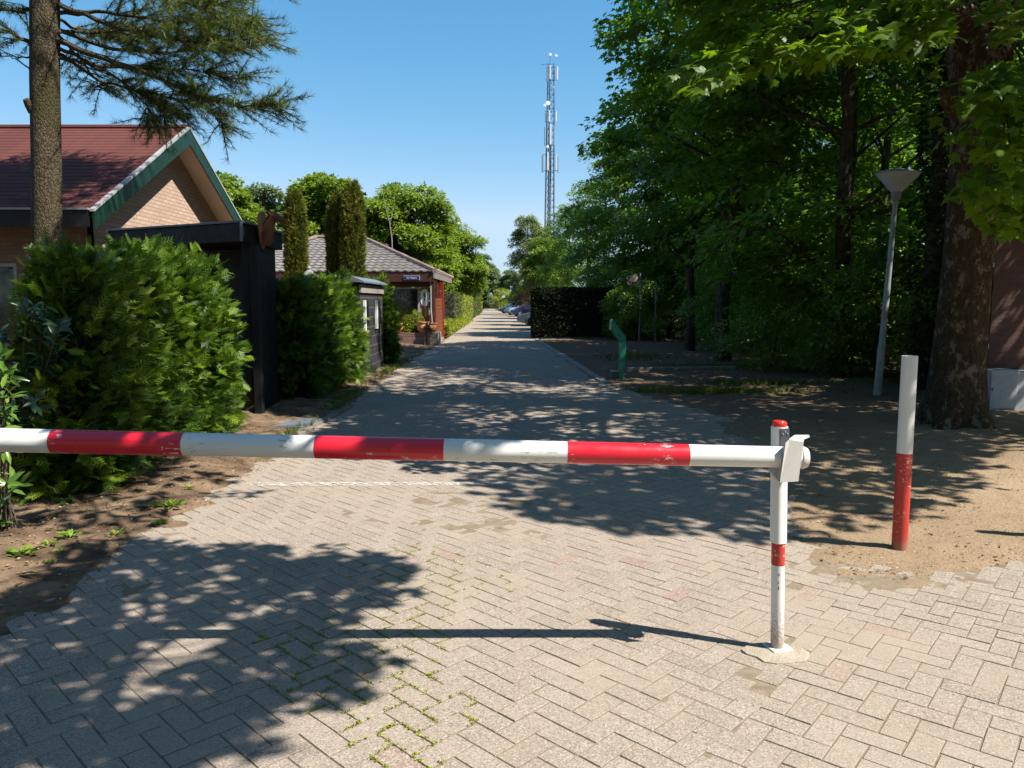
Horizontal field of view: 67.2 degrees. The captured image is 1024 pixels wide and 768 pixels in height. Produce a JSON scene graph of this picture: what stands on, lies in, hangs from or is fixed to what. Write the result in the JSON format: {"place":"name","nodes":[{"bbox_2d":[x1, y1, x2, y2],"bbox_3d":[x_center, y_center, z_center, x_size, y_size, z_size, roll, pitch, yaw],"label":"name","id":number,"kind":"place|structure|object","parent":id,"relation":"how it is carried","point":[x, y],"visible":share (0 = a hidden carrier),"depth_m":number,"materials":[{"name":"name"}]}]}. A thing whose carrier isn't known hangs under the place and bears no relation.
{"place":"outdoors","nodes":[
{"label":"outdoors","id":0,"kind":"place"},
{"bbox_2d":[0,339,445,635],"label":"garden soil","id":1,"kind":"structure","parent":0,"point":[78,552],"depth_m":5.73,"materials":[{"name":"soil"}]},
{"bbox_2d":[0,342,32,531],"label":"laurel shrub","id":2,"kind":"object","parent":1,"relation":"on","point":[7,488],"visible":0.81,"depth_m":5.08,"materials":[{"name":"green plant"}]},
{"bbox_2d":[4,543,38,556],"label":"weed","id":3,"kind":"object","parent":1,"relation":"on","point":[13,550],"visible":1,"depth_m":4.79,"materials":[{"name":"green plant"}]},
{"bbox_2d":[0,295,90,500],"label":"rhododendron shrub","id":4,"kind":"object","parent":1,"relation":"on","point":[30,401],"visible":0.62,"depth_m":5.72,"materials":[{"name":"green plant"}]},
{"bbox_2d":[55,529,82,537],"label":"weed","id":5,"kind":"object","parent":1,"relation":"on","point":[71,532],"visible":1,"depth_m":5.11,"materials":[{"name":"green plant"}]},
{"bbox_2d":[29,488,111,520],"bbox_3d":[-3.409,0.935,5.755,0.146,0.075,1.050,3,7,25],"label":"fallen stick","id":6,"kind":"object","parent":1,"relation":"on","point":[46,514],"visible":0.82,"depth_m":5.71,"materials":[{"name":"wood"}]},
{"bbox_2d":[0,227,253,506],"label":"conifer hedge","id":7,"kind":"object","parent":1,"relation":"on","point":[161,348],"visible":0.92,"depth_m":6.57,"materials":[{"name":"green plant"}]},
{"bbox_2d":[0,0,314,256],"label":"pine tree","id":8,"kind":"object","parent":1,"relation":"on","point":[42,102],"visible":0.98,"depth_m":9.15,"materials":[{"name":"green plant"}]},
{"bbox_2d":[157,498,186,508],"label":"weed","id":9,"kind":"object","parent":1,"relation":"on","point":[170,502],"visible":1,"depth_m":5.87,"materials":[{"name":"green plant"}]},
{"bbox_2d":[105,220,283,413],"bbox_3d":[-4.806,-0.980,11.703,3.767,2.650,1.576,3,7,28],"label":"black carport","id":10,"kind":"object","parent":1,"relation":"on","point":[250,264],"visible":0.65,"depth_m":10.68,"materials":[{"name":"wood"}]},
{"bbox_2d":[257,187,289,248],"bbox_3d":[-3.338,-2.289,10.676,0.419,0.809,0.435,0,6,0],"label":"deer head","id":11,"kind":"object","parent":10,"relation":"attached to","point":[266,229],"visible":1,"depth_m":10.64},
{"bbox_2d":[262,418,323,428],"bbox_3d":[-3.050,0.517,10.063,0.950,0.055,0.750,1,6,8],"label":"doorstep slab","id":12,"kind":"structure","parent":1,"relation":"on","point":[295,423],"depth_m":9.89,"materials":[{"name":"concrete"}]},
{"bbox_2d":[281,184,310,278],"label":"columnar yew","id":13,"kind":"object","parent":1,"relation":"on","point":[295,237],"visible":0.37,"depth_m":17.19,"materials":[{"name":"green plant"}]},
{"bbox_2d":[241,265,374,398],"bbox_3d":[-3.588,-0.912,13.710,1.838,2.584,4.514,0,6,0],"label":"conifer hedge","id":14,"kind":"object","parent":1,"relation":"on","point":[320,327],"visible":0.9,"depth_m":12.71,"materials":[{"name":"green plant"}]},
{"bbox_2d":[322,186,341,277],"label":"columnar yew","id":15,"kind":"object","parent":1,"relation":"on","point":[331,235],"visible":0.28,"depth_m":17.45,"materials":[{"name":"green plant"}]},
{"bbox_2d":[337,179,367,285],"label":"columnar yew","id":16,"kind":"object","parent":1,"relation":"on","point":[352,246],"visible":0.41,"depth_m":17.16,"materials":[{"name":"green plant"}]},
{"bbox_2d":[275,235,453,341],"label":"pavilion","id":17,"kind":"structure","parent":1,"relation":"on","point":[397,266],"depth_m":28.60,"materials":[{"name":"grey tile"}]},
{"bbox_2d":[392,287,419,313],"bbox_3d":[-4.047,-2.874,28.607,1.247,1.409,0.070,0,6,0],"label":"window","id":18,"kind":"structure","parent":17,"relation":"in","point":[406,297],"depth_m":28.58,"materials":[{"name":"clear glass"}]},
{"bbox_2d":[420,287,428,320],"bbox_3d":[-3.239,-2.533,28.658,0.340,2.119,0.080,0,6,0],"label":"door","id":19,"kind":"structure","parent":17,"relation":"in","point":[424,296],"depth_m":28.58,"materials":[{"name":"white wood"}]},
{"bbox_2d":[435,279,439,297],"bbox_3d":[-2.940,-3.707,29.900,0.030,0.729,2.650,0,6,0],"label":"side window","id":20,"kind":"structure","parent":17,"relation":"in","point":[437,282],"depth_m":30.23,"materials":[{"name":"red glass"}]},
{"bbox_2d":[343,276,386,374],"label":"shed","id":21,"kind":"structure","parent":1,"relation":"on","point":[371,292],"depth_m":17.17,"materials":[{"name":"black timber"},{"name":"grey roofing"},{"name":"glass"}]},
{"bbox_2d":[366,269,406,364],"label":"conifer shrub","id":22,"kind":"object","parent":1,"relation":"on","point":[392,325],"visible":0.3,"depth_m":19.22,"materials":[{"name":"green plant"}]},
{"bbox_2d":[397,332,440,344],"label":"planter wall","id":23,"kind":"structure","parent":1,"relation":"on","point":[418,338],"depth_m":27.98,"materials":[{"name":"brick"}]},
{"bbox_2d":[397,307,425,332],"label":"clipped bush","id":24,"kind":"object","parent":23,"relation":"in","point":[410,317],"visible":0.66,"depth_m":28.27,"materials":[{"name":"green plant"}]},
{"bbox_2d":[417,322,428,332],"bbox_3d":[-3.227,-2.066,28.045,0.460,0.402,0.453,0,6,0],"label":"flower pot","id":25,"kind":"object","parent":23,"relation":"on","point":[420,327],"visible":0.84,"depth_m":27.85,"materials":[{"name":"ceramic"}]},
{"bbox_2d":[424,322,430,344],"bbox_3d":[-3.044,-1.802,27.802,0.240,0.850,0.234,0,6,0],"label":"black bollard","id":26,"kind":"object","parent":1,"relation":"on","point":[427,327],"visible":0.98,"depth_m":27.74,"materials":[{"name":"plastic"}]},
{"bbox_2d":[260,350,899,457],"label":"grass","id":27,"kind":"structure","parent":1,"relation":"on","point":[717,389],"depth_m":14.67,"materials":[{"name":"plant"}]},
{"bbox_2d":[0,428,809,468],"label":"barrier gate","id":28,"kind":"structure","parent":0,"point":[68,441],"depth_m":3.30,"materials":[{"name":"metal"}]},
{"bbox_2d":[0,0,921,301],"label":"sky","id":29,"kind":"structure","parent":0,"point":[450,95],"materials":[{"name":"blue"}]},
{"bbox_2d":[0,339,1023,767],"bbox_3d":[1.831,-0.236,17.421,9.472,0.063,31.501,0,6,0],"label":"road","id":30,"kind":"structure","parent":0,"point":[510,389],"depth_m":3.82,"materials":[{"name":"brick"}]},
{"bbox_2d":[291,406,352,434],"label":"kerb","id":31,"kind":"structure","parent":30,"relation":"on","point":[300,431],"depth_m":10.45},
{"bbox_2d":[251,482,511,485],"bbox_3d":[-1.155,0.876,6.760,2.312,0.001,0.138,0,6,-1],"label":"road line","id":32,"kind":"object","parent":30,"relation":"on","point":[380,483],"visible":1,"depth_m":6.77,"materials":[{"name":"grey paint"}]},
{"bbox_2d":[251,529,526,767],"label":"moss","id":33,"kind":"object","parent":30,"relation":"on","point":[355,694],"visible":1,"depth_m":3.37,"materials":[{"name":"plant"}]},
{"bbox_2d":[535,339,608,382],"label":"kerb","id":34,"kind":"structure","parent":30,"relation":"on","point":[598,378],"depth_m":19.22,"materials":[{"name":"concrete"}]},
{"bbox_2d":[741,420,809,664],"bbox_3d":[1.206,0.715,3.451,0.304,1.101,0.228,0,6,0],"label":"catch post","id":35,"kind":"object","parent":30,"relation":"on","point":[776,649],"visible":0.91,"depth_m":3.47,"materials":[{"name":"metal"}]},
{"bbox_2d":[447,309,671,338],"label":"road","id":36,"kind":"structure","parent":0,"point":[490,324],"depth_m":45.79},
{"bbox_2d":[444,322,454,335],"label":"golden hedge","id":37,"kind":"object","parent":36,"relation":"on","point":[448,327],"visible":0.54,"depth_m":35.69,"materials":[{"name":"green plant"}]},
{"bbox_2d":[444,315,466,332],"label":"golden hedge","id":38,"kind":"object","parent":36,"relation":"on","point":[455,321],"visible":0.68,"depth_m":42.29,"materials":[{"name":"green plant"}]},
{"bbox_2d":[510,303,530,315],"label":"parked car","id":39,"kind":"object","parent":36,"relation":"on","point":[515,311],"visible":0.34,"depth_m":81.14,"materials":[{"name":"blue paint"}]},
{"bbox_2d":[517,312,530,325],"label":"parked car","id":40,"kind":"object","parent":36,"relation":"on","point":[522,318],"visible":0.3,"depth_m":49.48,"materials":[{"name":"grey paint"}]},
{"bbox_2d":[420,305,812,339],"bbox_3d":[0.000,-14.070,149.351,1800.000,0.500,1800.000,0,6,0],"label":"ground","id":41,"kind":"structure","parent":0,"point":[446,336],"depth_m":36.41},
{"bbox_2d":[0,124,241,366],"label":"brick house","id":42,"kind":"structure","parent":41,"relation":"on","point":[113,177],"depth_m":13.93,"materials":[{"name":"red"}]},
{"bbox_2d":[0,263,19,346],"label":"window","id":43,"kind":"structure","parent":42,"relation":"in","point":[7,270],"depth_m":12.77,"materials":[{"name":"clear glass"}]},
{"bbox_2d":[216,170,276,224],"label":"hidden tree","id":44,"kind":"object","parent":41,"relation":"on","point":[239,198],"visible":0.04,"depth_m":43.18,"materials":[{"name":"green plant"}]},
{"bbox_2d":[240,181,285,243],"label":"pale tree","id":45,"kind":"object","parent":41,"relation":"on","point":[271,200],"visible":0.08,"depth_m":59.77,"materials":[{"name":"green plant"}]},
{"bbox_2d":[271,171,371,242],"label":"round maple","id":46,"kind":"object","parent":41,"relation":"on","point":[316,189],"visible":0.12,"depth_m":47.63,"materials":[{"name":"green plant"}]},
{"bbox_2d":[365,209,421,287],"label":"broad tree","id":47,"kind":"object","parent":41,"relation":"on","point":[398,245],"visible":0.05,"depth_m":48.98,"materials":[{"name":"green plant"}]},
{"bbox_2d":[357,180,463,309],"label":"broad tree","id":48,"kind":"object","parent":41,"relation":"on","point":[419,206],"visible":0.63,"depth_m":47.03,"materials":[{"name":"green plant"}]},
{"bbox_2d":[429,290,462,328],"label":"clipped hedge","id":49,"kind":"object","parent":41,"relation":"on","point":[452,303],"visible":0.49,"depth_m":42.96,"materials":[{"name":"green plant"}]},
{"bbox_2d":[428,220,492,304],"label":"broad tree","id":50,"kind":"object","parent":41,"relation":"on","point":[472,262],"visible":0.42,"depth_m":61.13,"materials":[{"name":"green plant"}]},
{"bbox_2d":[460,295,473,324],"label":"clipped hedge","id":51,"kind":"object","parent":41,"relation":"on","point":[467,306],"visible":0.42,"depth_m":53.12,"materials":[{"name":"green plant"}]},
{"bbox_2d":[466,294,481,316],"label":"clipped hedge","id":52,"kind":"object","parent":41,"relation":"on","point":[477,306],"visible":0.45,"depth_m":80.63,"materials":[{"name":"green plant"}]},
{"bbox_2d":[476,252,500,308],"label":"tree","id":53,"kind":"object","parent":41,"relation":"on","point":[493,276],"visible":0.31,"depth_m":147.32,"materials":[{"name":"green plant"}]},
{"bbox_2d":[490,287,510,310],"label":"golden shrub","id":54,"kind":"object","parent":41,"relation":"on","point":[498,299],"visible":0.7,"depth_m":133.47,"materials":[{"name":"green plant"}]},
{"bbox_2d":[496,269,521,301],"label":"tree","id":55,"kind":"object","parent":41,"relation":"on","point":[506,276],"visible":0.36,"depth_m":182.84,"materials":[{"name":"green plant"}]},
{"bbox_2d":[504,214,545,304],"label":"birch tree","id":56,"kind":"object","parent":41,"relation":"on","point":[520,234],"visible":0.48,"depth_m":90.41,"materials":[{"name":"green plant"}]},
{"bbox_2d":[515,285,534,316],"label":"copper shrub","id":57,"kind":"object","parent":41,"relation":"on","point":[524,296],"visible":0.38,"depth_m":51.54,"materials":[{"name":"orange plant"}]},
{"bbox_2d":[518,237,575,299],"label":"roadside tree","id":58,"kind":"object","parent":41,"relation":"on","point":[532,264],"visible":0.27,"depth_m":70.06,"materials":[{"name":"green plant"}]},
{"bbox_2d":[541,53,557,227],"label":"antenna mast","id":59,"kind":"object","parent":41,"relation":"on","point":[549,183],"visible":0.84,"depth_m":145.31,"materials":[{"name":"metal"}]},
{"bbox_2d":[535,203,596,291],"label":"roadside tree","id":60,"kind":"object","parent":41,"relation":"on","point":[551,225],"visible":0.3,"depth_m":59.20,"materials":[{"name":"green plant"}]},
{"bbox_2d":[530,286,618,338],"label":"dark hedge","id":61,"kind":"object","parent":41,"relation":"on","point":[564,311],"visible":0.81,"depth_m":33.14,"materials":[{"name":"green plant"}]},
{"bbox_2d":[544,189,617,286],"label":"tree","id":62,"kind":"object","parent":41,"relation":"on","point":[559,266],"visible":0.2,"depth_m":50.23,"materials":[{"name":"green plant"}]},
{"bbox_2d":[558,159,640,286],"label":"tree","id":63,"kind":"object","parent":41,"relation":"on","point":[583,189],"visible":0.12,"depth_m":41.90,"materials":[{"name":"green plant"}]},
{"bbox_2d":[580,250,650,333],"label":"wood shrub","id":64,"kind":"object","parent":41,"relation":"on","point":[613,267],"visible":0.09,"depth_m":38.63,"materials":[{"name":"green plant"}]},
{"bbox_2d":[554,124,684,330],"bbox_3d":[5.274,-7.079,36.005,6.717,9.763,6.243,-2,6,-15],"label":"tree","id":65,"kind":"object","parent":41,"relation":"on","point":[606,165],"visible":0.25,"depth_m":35.32,"materials":[{"name":"green plant"}]},
{"bbox_2d":[597,286,659,339],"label":"wood shrub","id":66,"kind":"object","parent":41,"relation":"on","point":[642,312],"visible":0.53,"depth_m":31.93,"materials":[{"name":"green plant"}]},
{"bbox_2d":[604,263,676,338],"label":"wood shrub","id":67,"kind":"object","parent":41,"relation":"on","point":[619,273],"visible":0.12,"depth_m":33.90,"materials":[{"name":"green plant"}]},
{"bbox_2d":[602,278,682,339],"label":"wood shrub","id":68,"kind":"object","parent":41,"relation":"on","point":[660,320],"visible":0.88,"depth_m":31.29,"materials":[{"name":"green plant"}]},
{"bbox_2d":[571,94,724,338],"bbox_3d":[6.521,-7.431,33.674,6.290,10.966,6.495,-4,7,-34],"label":"tree","id":69,"kind":"object","parent":41,"relation":"on","point":[605,229],"visible":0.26,"depth_m":33.40,"materials":[{"name":"green plant"}]},
{"bbox_2d":[621,249,709,338],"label":"wood shrub","id":70,"kind":"object","parent":41,"relation":"on","point":[664,271],"visible":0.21,"depth_m":33.56,"materials":[{"name":"green plant"}]},
{"bbox_2d":[615,108,734,297],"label":"tree","id":71,"kind":"object","parent":41,"relation":"on","point":[639,248],"visible":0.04,"depth_m":36.73,"materials":[{"name":"green plant"}]},
{"bbox_2d":[626,366,735,371],"bbox_3d":[3.910,-0.317,17.768,2.603,0.165,0.104,-1,6,-9],"label":"kerb bed","id":72,"kind":"object","parent":41,"relation":"on","point":[628,369],"visible":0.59,"depth_m":17.68,"materials":[{"name":"concrete"}]},
{"bbox_2d":[585,6,788,350],"bbox_3d":[6.072,-6.565,24.779,6.372,11.142,6.544,-2,6,-15],"label":"tree","id":73,"kind":"object","parent":41,"relation":"on","point":[664,226],"visible":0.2,"depth_m":24.60,"materials":[{"name":"green plant"}]},
{"bbox_2d":[642,235,739,338],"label":"wood shrub","id":74,"kind":"object","parent":41,"relation":"on","point":[673,262],"visible":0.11,"depth_m":32.56,"materials":[{"name":"green plant"}]},
{"bbox_2d":[678,265,778,351],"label":"wood shrub","id":75,"kind":"object","parent":41,"relation":"on","point":[695,303],"visible":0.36,"depth_m":23.93,"materials":[{"name":"green plant"}]},
{"bbox_2d":[671,227,785,344],"bbox_3d":[8.438,-3.651,28.686,5.424,4.892,4.934,-2,7,-22],"label":"wood shrub","id":76,"kind":"object","parent":41,"relation":"on","point":[695,269],"visible":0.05,"depth_m":28.99,"materials":[{"name":"green plant"}]},
{"bbox_2d":[576,0,897,361],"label":"tree","id":77,"kind":"object","parent":41,"relation":"on","point":[631,22],"visible":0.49,"depth_m":20.14,"materials":[{"name":"green plant"}]},
{"bbox_2d":[637,77,862,330],"bbox_3d":[9.729,-8.624,32.154,7.863,13.707,8.119,-5,8,-37],"label":"tree","id":78,"kind":"object","parent":41,"relation":"on","point":[778,221],"depth_m":32.28,"materials":[{"name":"green plant"}]},
{"bbox_2d":[683,220,830,348],"bbox_3d":[8.053,-3.124,25.226,4.581,4.542,5.036,0,6,0],"label":"wood shrub","id":79,"kind":"object","parent":41,"relation":"on","point":[701,285],"visible":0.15,"depth_m":25.39,"materials":[{"name":"green plant"}]},
{"bbox_2d":[706,273,831,371],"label":"wood shrub","id":80,"kind":"object","parent":41,"relation":"on","point":[755,315],"visible":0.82,"depth_m":17.83,"materials":[{"name":"green plant"}]},
{"bbox_2d":[679,2,906,341],"bbox_3d":[9.179,-7.975,25.155,7.207,13.903,8.207,5,8,41],"label":"tree","id":81,"kind":"object","parent":41,"relation":"on","point":[828,185],"visible":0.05,"depth_m":24.07,"materials":[{"name":"green plant"}]},
{"bbox_2d":[723,246,874,362],"bbox_3d":[7.519,-2.127,20.895,4.068,3.350,3.700,4,7,34],"label":"wood shrub","id":82,"kind":"object","parent":41,"relation":"on","point":[762,315],"visible":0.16,"depth_m":20.46,"materials":[{"name":"green plant"}]},
{"bbox_2d":[727,68,908,236],"bbox_3d":[12.939,-9.347,35.270,9.985,14.513,9.280,-4,7,-32],"label":"tree","id":83,"kind":"object","parent":41,"relation":"on","point":[877,169],"depth_m":33.33,"materials":[{"name":"green plant"}]},
{"bbox_2d":[779,289,880,377],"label":"wood shrub","id":84,"kind":"object","parent":41,"relation":"on","point":[819,354],"visible":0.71,"depth_m":16.19,"materials":[{"name":"green plant"}]},
{"bbox_2d":[746,50,932,225],"bbox_3d":[8.639,-7.444,19.290,5.546,14.074,6.323,5,8,37],"label":"tree","id":85,"kind":"object","parent":41,"relation":"on","point":[868,136],"visible":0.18,"depth_m":19.44,"materials":[{"name":"green plant"}]},
{"bbox_2d":[784,210,901,350],"bbox_3d":[10.583,-3.134,23.871,5.424,4.892,4.933,-1,6,-7],"label":"wood shrub","id":86,"kind":"object","parent":41,"relation":"on","point":[814,230],"visible":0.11,"depth_m":23.00,"materials":[{"name":"green plant"}]},
{"bbox_2d":[669,5,1023,374],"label":"tree","id":87,"kind":"object","parent":41,"relation":"on","point":[847,211],"visible":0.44,"depth_m":16.76,"materials":[{"name":"green plant"}]},
{"bbox_2d":[775,11,927,358],"bbox_3d":[10.185,-7.986,20.719,6.674,14.856,5.854,2,7,21],"label":"tree","id":88,"kind":"object","parent":41,"relation":"on","point":[886,153],"visible":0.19,"depth_m":20.95,"materials":[{"name":"green plant"}]},
{"bbox_2d":[818,60,931,285],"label":"tree","id":89,"kind":"object","parent":41,"relation":"on","point":[869,191],"visible":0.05,"depth_m":25.39,"materials":[{"name":"green plant"}]},
{"bbox_2d":[784,232,990,377],"bbox_3d":[7.641,-1.505,15.765,3.524,3.190,3.874,0,6,0],"label":"wood shrub","id":90,"kind":"object","parent":41,"relation":"on","point":[835,277],"visible":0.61,"depth_m":15.79,"materials":[{"name":"green plant"}]},
{"bbox_2d":[864,61,931,212],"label":"tree","id":91,"kind":"object","parent":41,"relation":"on","point":[906,138],"visible":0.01,"depth_m":29.73,"materials":[{"name":"green plant"}]},
{"bbox_2d":[804,34,1023,135],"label":"tree","id":92,"kind":"object","parent":41,"relation":"on","point":[889,74],"visible":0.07,"depth_m":16.33,"materials":[{"name":"green plant"}]},
{"bbox_2d":[851,224,991,363],"bbox_3d":[9.773,-2.030,17.998,4.649,3.828,4.229,-5,8,-40],"label":"wood shrub","id":93,"kind":"object","parent":41,"relation":"on","point":[890,311],"visible":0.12,"depth_m":18.20,"materials":[{"name":"green plant"}]},
{"bbox_2d":[897,19,949,389],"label":"ivy tree","id":94,"kind":"object","parent":41,"relation":"on","point":[934,219],"visible":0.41,"depth_m":13.86,"materials":[{"name":"green plant"}]},
{"bbox_2d":[891,245,995,367],"bbox_3d":[9.073,-1.376,14.559,3.874,3.190,3.524,2,6,15],"label":"wood shrub","id":95,"kind":"object","parent":41,"relation":"on","point":[912,298],"visible":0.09,"depth_m":13.88,"materials":[{"name":"green plant"}]},
{"bbox_2d":[541,338,1023,586],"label":"dirt yard","id":96,"kind":"structure","parent":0,"point":[731,407],"depth_m":7.81,"materials":[{"name":"sand"}]},
{"bbox_2d":[0,396,1006,573],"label":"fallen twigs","id":97,"kind":"object","parent":96,"relation":"on","point":[245,426],"depth_m":5.85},
{"bbox_2d":[0,370,1023,638],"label":"leaf litter","id":98,"kind":"object","parent":96,"relation":"on","point":[314,410],"visible":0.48,"depth_m":5.89,"materials":[{"name":"plant"}]},
{"bbox_2d":[609,319,625,378],"bbox_3d":[2.157,-0.706,15.741,0.320,1.239,0.260,0,6,0],"label":"green sign post","id":99,"kind":"object","parent":96,"relation":"on","point":[617,332],"visible":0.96,"depth_m":15.62,"materials":[{"name":"metal"}]},
{"bbox_2d":[626,273,640,340],"bbox_3d":[4.855,-3.066,30.813,0.620,2.721,0.062,-1,6,-5],"label":"picture sign","id":100,"kind":"object","parent":96,"relation":"on","point":[632,279],"visible":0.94,"depth_m":30.69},
{"bbox_2d":[635,0,1023,429],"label":"maple","id":101,"kind":"object","parent":96,"relation":"on","point":[982,98],"visible":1,"depth_m":7.05,"materials":[{"name":"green plant"}]},
{"bbox_2d":[732,418,1023,578],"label":"straw bits","id":102,"kind":"object","parent":96,"relation":"on","point":[911,505],"visible":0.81,"depth_m":6.09,"materials":[{"name":"plant"}]},
{"bbox_2d":[873,168,920,394],"bbox_3d":[6.382,-1.669,12.928,0.689,3.831,0.690,0,6,0],"label":"street lamp","id":103,"kind":"object","parent":96,"relation":"on","point":[896,182],"visible":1,"depth_m":12.83,"materials":[{"name":"metal"}]},
{"bbox_2d":[891,355,917,550],"bbox_3d":[2.512,0.472,4.933,0.094,1.308,0.094,-4,7,-34],"label":"marker pole","id":104,"kind":"object","parent":96,"relation":"on","point":[905,438],"visible":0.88,"depth_m":4.89,"materials":[{"name":"metal"}]},
{"bbox_2d":[987,368,1023,409],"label":"utility cabinet","id":105,"kind":"object","parent":96,"relation":"on","point":[1006,388],"visible":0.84,"depth_m":11.34,"materials":[{"name":"metal"}]},
{"bbox_2d":[988,238,1023,369],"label":"brick building","id":106,"kind":"structure","parent":96,"relation":"on","point":[1006,345],"depth_m":11.64,"materials":[{"name":"brick"}]},
{"bbox_2d":[818,63,932,290],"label":"tree","id":107,"kind":"object","parent":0,"point":[890,161],"visible":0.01,"depth_m":35.80,"materials":[{"name":"green plant"}]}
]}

